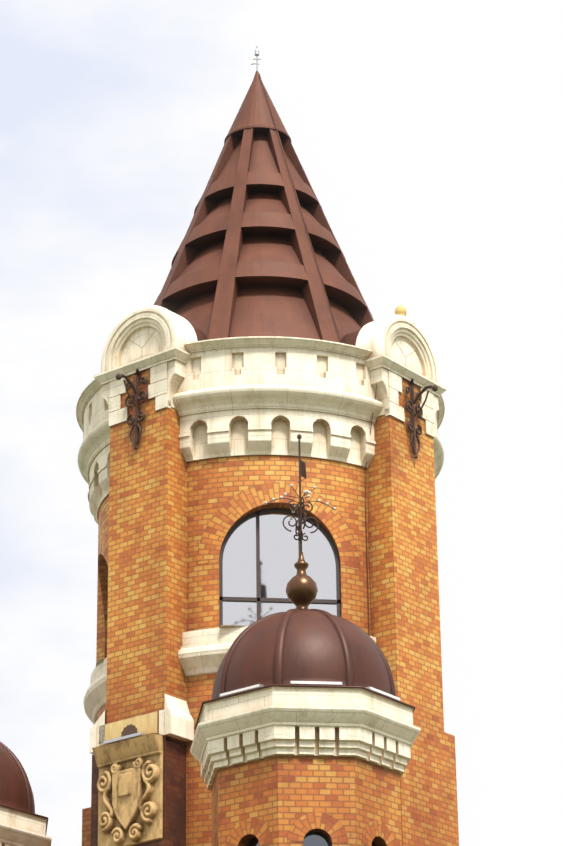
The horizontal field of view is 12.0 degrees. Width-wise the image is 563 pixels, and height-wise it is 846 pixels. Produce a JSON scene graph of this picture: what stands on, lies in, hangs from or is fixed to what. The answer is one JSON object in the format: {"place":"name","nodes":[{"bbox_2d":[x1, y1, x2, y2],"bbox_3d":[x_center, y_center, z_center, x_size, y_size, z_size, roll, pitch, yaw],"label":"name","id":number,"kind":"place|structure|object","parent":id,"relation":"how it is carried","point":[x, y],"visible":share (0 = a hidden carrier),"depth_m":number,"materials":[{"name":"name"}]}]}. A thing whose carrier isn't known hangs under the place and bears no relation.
{"place":"outdoors","nodes":[
{"label":"outdoors","id":0,"kind":"place"},
{"bbox_2d":[0,806,51,845],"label":"cornice","id":1,"kind":"structure","parent":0,"point":[18,828],"depth_m":48.78,"materials":[{"name":"white stone"}]},
{"bbox_2d":[0,742,47,832],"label":"turret dome","id":2,"kind":"structure","parent":1,"relation":"on","point":[16,793],"depth_m":49.39,"materials":[{"name":"brown metal"}]},
{"bbox_2d":[96,525,104,660],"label":"brick wall","id":3,"kind":"structure","parent":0,"point":[100,649],"depth_m":53.88,"materials":[{"name":"orange brick"}]},
{"bbox_2d":[98,554,107,658],"bbox_3d":[-3.413,3.744,51.821,0.278,2.440,2.250,2,-23,-6],"label":"window reveal","id":4,"kind":"object","parent":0,"point":[103,569],"depth_m":52.83,"materials":[{"name":"brown brick"}]},
{"bbox_2d":[106,368,186,745],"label":"brick pillar","id":5,"kind":"structure","parent":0,"point":[147,581],"depth_m":49.50,"materials":[{"name":"orange brick"}]},
{"bbox_2d":[94,305,196,426],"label":"arched pediment","id":6,"kind":"structure","parent":5,"relation":"on","point":[163,354],"depth_m":51.15,"materials":[{"name":"white stone"}]},
{"bbox_2d":[0,0,562,845],"label":"sky","id":7,"kind":"structure","parent":0,"point":[427,135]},
{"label":"pier","id":8,"kind":"object","parent":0,"visible":0},
{"bbox_2d":[154,71,373,342],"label":"conical roof","id":9,"kind":"structure","parent":8,"relation":"on","point":[244,264],"depth_m":53.68,"materials":[{"name":"brown metal"}]},
{"bbox_2d":[249,46,260,70],"bbox_3d":[-0.564,-7.718,57.114,0.248,0.670,0.095,2,-23,-6],"label":"spire antenna","id":10,"kind":"object","parent":9,"relation":"attached to","point":[256,55],"visible":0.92,"depth_m":57.11,"materials":[{"name":"silver metal"}]},
{"bbox_2d":[259,73,376,625],"bbox_3d":[0.626,-1.276,52.625,0.275,14.642,3.641,16,-29,-34],"label":"lightning cable","id":11,"kind":"object","parent":9,"relation":"attached to","point":[335,325],"visible":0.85,"depth_m":52.74,"materials":[{"name":"brown metal"}]},
{"bbox_2d":[341,330,359,345],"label":"conical roof","id":12,"kind":"structure","parent":9,"relation":"attached to","point":[350,338],"depth_m":51.93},
{"label":"ground","id":13,"kind":"structure","parent":0,"visible":0},
{"bbox_3d":[-0.179,18.288,45.960,16.000,6.550,16.000,2,-23,-6],"label":"brick tower base","id":14,"kind":"object","parent":13,"relation":"on","visible":0},
{"bbox_2d":[82,807,90,845],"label":"brick wall","id":15,"kind":"structure","parent":14,"relation":"on","point":[86,826],"depth_m":51.99,"materials":[{"name":"orange brick"}]},
{"bbox_2d":[96,496,108,720],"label":"tower wall","id":16,"kind":"structure","parent":14,"relation":"on","point":[104,519],"depth_m":51.84,"materials":[{"name":"brick"}]},
{"bbox_2d":[76,379,109,524],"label":"cornice","id":17,"kind":"structure","parent":16,"relation":"on","point":[92,412],"depth_m":52.29,"materials":[{"name":"stone"}]},
{"bbox_2d":[84,658,106,723],"bbox_3d":[-3.373,5.233,51.184,0.782,0.840,3.842,2,-23,-6],"label":"sill course","id":18,"kind":"object","parent":16,"relation":"attached to","point":[95,699],"visible":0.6,"depth_m":50.41,"materials":[{"name":"stone"}]},
{"bbox_2d":[98,533,108,564],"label":"brick arch","id":19,"kind":"structure","parent":16,"relation":"attached to","point":[103,542],"depth_m":51.68,"materials":[{"name":"orange brick"}]},
{"bbox_2d":[90,737,185,845],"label":"pedestal side","id":20,"kind":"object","parent":14,"relation":"on","point":[174,793],"visible":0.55,"depth_m":47.66,"materials":[{"name":"brown brick"}]},
{"bbox_2d":[92,733,162,845],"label":"cartouche","id":21,"kind":"object","parent":20,"relation":"attached to","point":[130,794],"visible":1,"depth_m":47.73,"materials":[{"name":"stone"}]},
{"bbox_2d":[106,735,141,743],"bbox_3d":[-2.811,5.663,48.187,0.860,0.049,0.115,-18,-29,35],"label":"cartouche lamp","id":22,"kind":"object","parent":21,"relation":"on","point":[123,739],"visible":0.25,"depth_m":48.13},
{"bbox_2d":[103,732,145,744],"bbox_3d":[-2.816,5.676,48.175,0.900,0.090,0.120,-18,-29,35],"label":"cartouche lamp body","id":23,"kind":"object","parent":21,"relation":"on","point":[123,737],"visible":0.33,"depth_m":48.11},
{"bbox_2d":[99,711,157,745],"bbox_3d":[-2.736,5.561,48.406,1.390,0.470,0.100,-18,-29,35],"label":"stone band","id":24,"kind":"object","parent":20,"relation":"attached to","point":[147,723],"visible":0.36,"depth_m":48.32,"materials":[{"name":"stone"}]},
{"bbox_2d":[121,724,137,736],"bbox_3d":[-2.737,5.587,48.323,0.424,0.348,0.001,-18,-29,35],"label":"pier band stain","id":25,"kind":"object","parent":24,"relation":"attached to","point":[130,729],"visible":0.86,"depth_m":48.35,"materials":[{"name":"brown"}]},
{"bbox_2d":[115,368,146,448],"bbox_3d":[-2.798,-0.450,50.590,0.507,1.884,0.637,-7,-24,14],"label":"ornamental ironwork","id":26,"kind":"object","parent":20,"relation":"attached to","point":[118,376],"visible":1,"depth_m":50.68,"materials":[{"name":"brown metal"}]},
{"bbox_2d":[89,694,193,753],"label":"corner stones","id":27,"kind":"object","parent":20,"relation":"attached to","point":[176,721],"visible":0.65,"depth_m":48.09,"materials":[{"name":"stone"}]},
{"bbox_2d":[192,326,206,340],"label":"conical roof","id":28,"kind":"structure","parent":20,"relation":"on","point":[200,335],"depth_m":51.60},
{"bbox_2d":[186,455,370,845],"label":"tower wall","id":29,"kind":"structure","parent":14,"relation":"on","point":[214,485],"depth_m":49.82,"materials":[{"name":"brick"}]},
{"bbox_2d":[178,625,375,676],"bbox_3d":[-0.002,4.140,48.741,3.842,0.840,0.782,2,-23,-6],"label":"sill course","id":30,"kind":"object","parent":29,"relation":"attached to","point":[202,652],"visible":0.27,"depth_m":48.61,"materials":[{"name":"stone"}]},
{"bbox_2d":[172,336,382,467],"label":"cornice","id":31,"kind":"structure","parent":29,"relation":"attached to","point":[254,395],"depth_m":50.41,"materials":[{"name":"stone"}]},
{"bbox_2d":[197,482,360,568],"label":"brick arch","id":32,"kind":"structure","parent":29,"relation":"attached to","point":[228,513],"depth_m":49.75,"materials":[{"name":"orange brick"}]},
{"bbox_2d":[219,508,340,627],"bbox_3d":[-0.037,2.706,49.505,2.250,2.439,0.060,2,-23,-6],"label":"window frame","id":33,"kind":"object","parent":29,"relation":"in","point":[258,599],"visible":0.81,"depth_m":49.47,"materials":[{"name":"black metal"}]},
{"bbox_2d":[223,512,336,625],"bbox_3d":[-0.038,2.710,49.514,2.250,2.439,0.001,2,-23,-6],"label":"window glass","id":34,"kind":"object","parent":33,"relation":"in","point":[279,550],"visible":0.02,"depth_m":49.54,"materials":[{"name":"clear glass"}]},
{"bbox_2d":[223,502,341,617],"bbox_3d":[-0.019,2.643,49.360,2.250,2.440,0.278,2,-23,-6],"label":"window reveal","id":35,"kind":"object","parent":29,"relation":"attached to","point":[275,505],"depth_m":49.80,"materials":[{"name":"brown brick"}]},
{"bbox_2d":[211,755,401,845],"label":"brick turret","id":36,"kind":"object","parent":14,"relation":"on","point":[278,795],"visible":0.83,"depth_m":43.23,"materials":[{"name":"orange brick"}]},
{"bbox_2d":[213,812,395,845],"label":"brick arches","id":37,"kind":"structure","parent":36,"relation":"attached to","point":[331,826],"depth_m":42.91,"materials":[{"name":"orange brick"}]},
{"bbox_2d":[190,686,420,790],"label":"cornice","id":38,"kind":"structure","parent":36,"relation":"attached to","point":[359,723],"depth_m":43.49,"materials":[{"name":"white stone"}]},
{"bbox_2d":[195,608,414,729],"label":"turret dome","id":39,"kind":"structure","parent":38,"relation":"on","point":[281,649],"depth_m":44.26,"materials":[{"name":"brown metal"}]},
{"bbox_2d":[286,552,317,609],"bbox_3d":[0.345,2.786,46.018,0.550,1.220,0.550,2,-23,-6],"label":"ball finial","id":40,"kind":"object","parent":39,"relation":"on","point":[301,590],"visible":0.69,"depth_m":45.81,"materials":[{"name":"brown metal"}]},
{"bbox_2d":[267,434,332,551],"bbox_3d":[0.325,1.238,46.682,0.888,2.290,0.888,-14,-26,27],"label":"weather vane","id":41,"kind":"object","parent":40,"relation":"on","point":[302,473],"visible":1,"depth_m":46.56,"materials":[{"name":"black metal"}]},
{"bbox_2d":[264,484,335,519],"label":"turret finial balls","id":42,"kind":"object","parent":41,"relation":"attached to","point":[305,491],"visible":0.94,"depth_m":46.55},
{"bbox_2d":[220,681,400,700],"bbox_3d":[0.517,4.402,43.964,3.005,0.090,0.883,2,-23,-6],"label":"turret lamp body","id":43,"kind":"object","parent":39,"relation":"on","point":[261,685],"visible":0.17,"depth_m":43.69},
{"bbox_2d":[220,681,399,699],"bbox_3d":[0.518,4.382,43.959,2.984,0.049,0.867,2,-23,-6],"label":"turret lamp","id":44,"kind":"object","parent":43,"relation":"attached to","point":[301,683],"visible":0.65,"depth_m":43.69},
{"bbox_2d":[247,832,375,845],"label":"small arched windows","id":45,"kind":"structure","parent":36,"relation":"in","point":[316,839],"depth_m":42.96,"materials":[{"name":"grey glass"}]},
{"bbox_2d":[238,828,386,845],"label":"window arch reveals","id":46,"kind":"object","parent":36,"relation":"attached to","point":[247,838],"visible":0.54,"depth_m":43.22,"materials":[{"name":"brown brick"}]},
{"bbox_2d":[400,720,458,845],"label":"brick pier","id":47,"kind":"structure","parent":14,"relation":"on","point":[428,794],"depth_m":48.65,"materials":[{"name":"orange brick"}]},
{"bbox_2d":[367,378,443,731],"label":"brick pillar","id":48,"kind":"structure","parent":47,"relation":"on","point":[404,579],"depth_m":50.05,"materials":[{"name":"orange brick"}]},
{"bbox_2d":[355,315,446,437],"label":"arched pediment","id":49,"kind":"structure","parent":48,"relation":"on","point":[388,367],"depth_m":51.63,"materials":[{"name":"white stone"}]},
{"bbox_2d":[395,305,405,316],"bbox_3d":[2.319,-2.145,52.349,0.260,0.340,0.254,2,-23,-6],"label":"finial","id":50,"kind":"object","parent":49,"relation":"on","point":[400,310],"visible":0.58,"depth_m":52.27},
{"bbox_2d":[405,379,437,457],"bbox_3d":[2.725,-0.217,51.301,0.637,1.884,0.507,-7,-24,14],"label":"ornamental ironwork","id":51,"kind":"object","parent":48,"relation":"attached to","point":[413,401],"visible":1,"depth_m":51.28,"materials":[{"name":"brown metal"}]},
{"bbox_3d":[2.409,8.839,50.355,0.937,15.020,4.525,2,-23,-6],"label":"tower wall","id":52,"kind":"object","parent":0,"visible":0},
{"bbox_2d":[433,395,444,478],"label":"cornice","id":53,"kind":"structure","parent":52,"relation":"on","point":[438,448],"depth_m":53.18,"materials":[{"name":"stone"}]}
]}

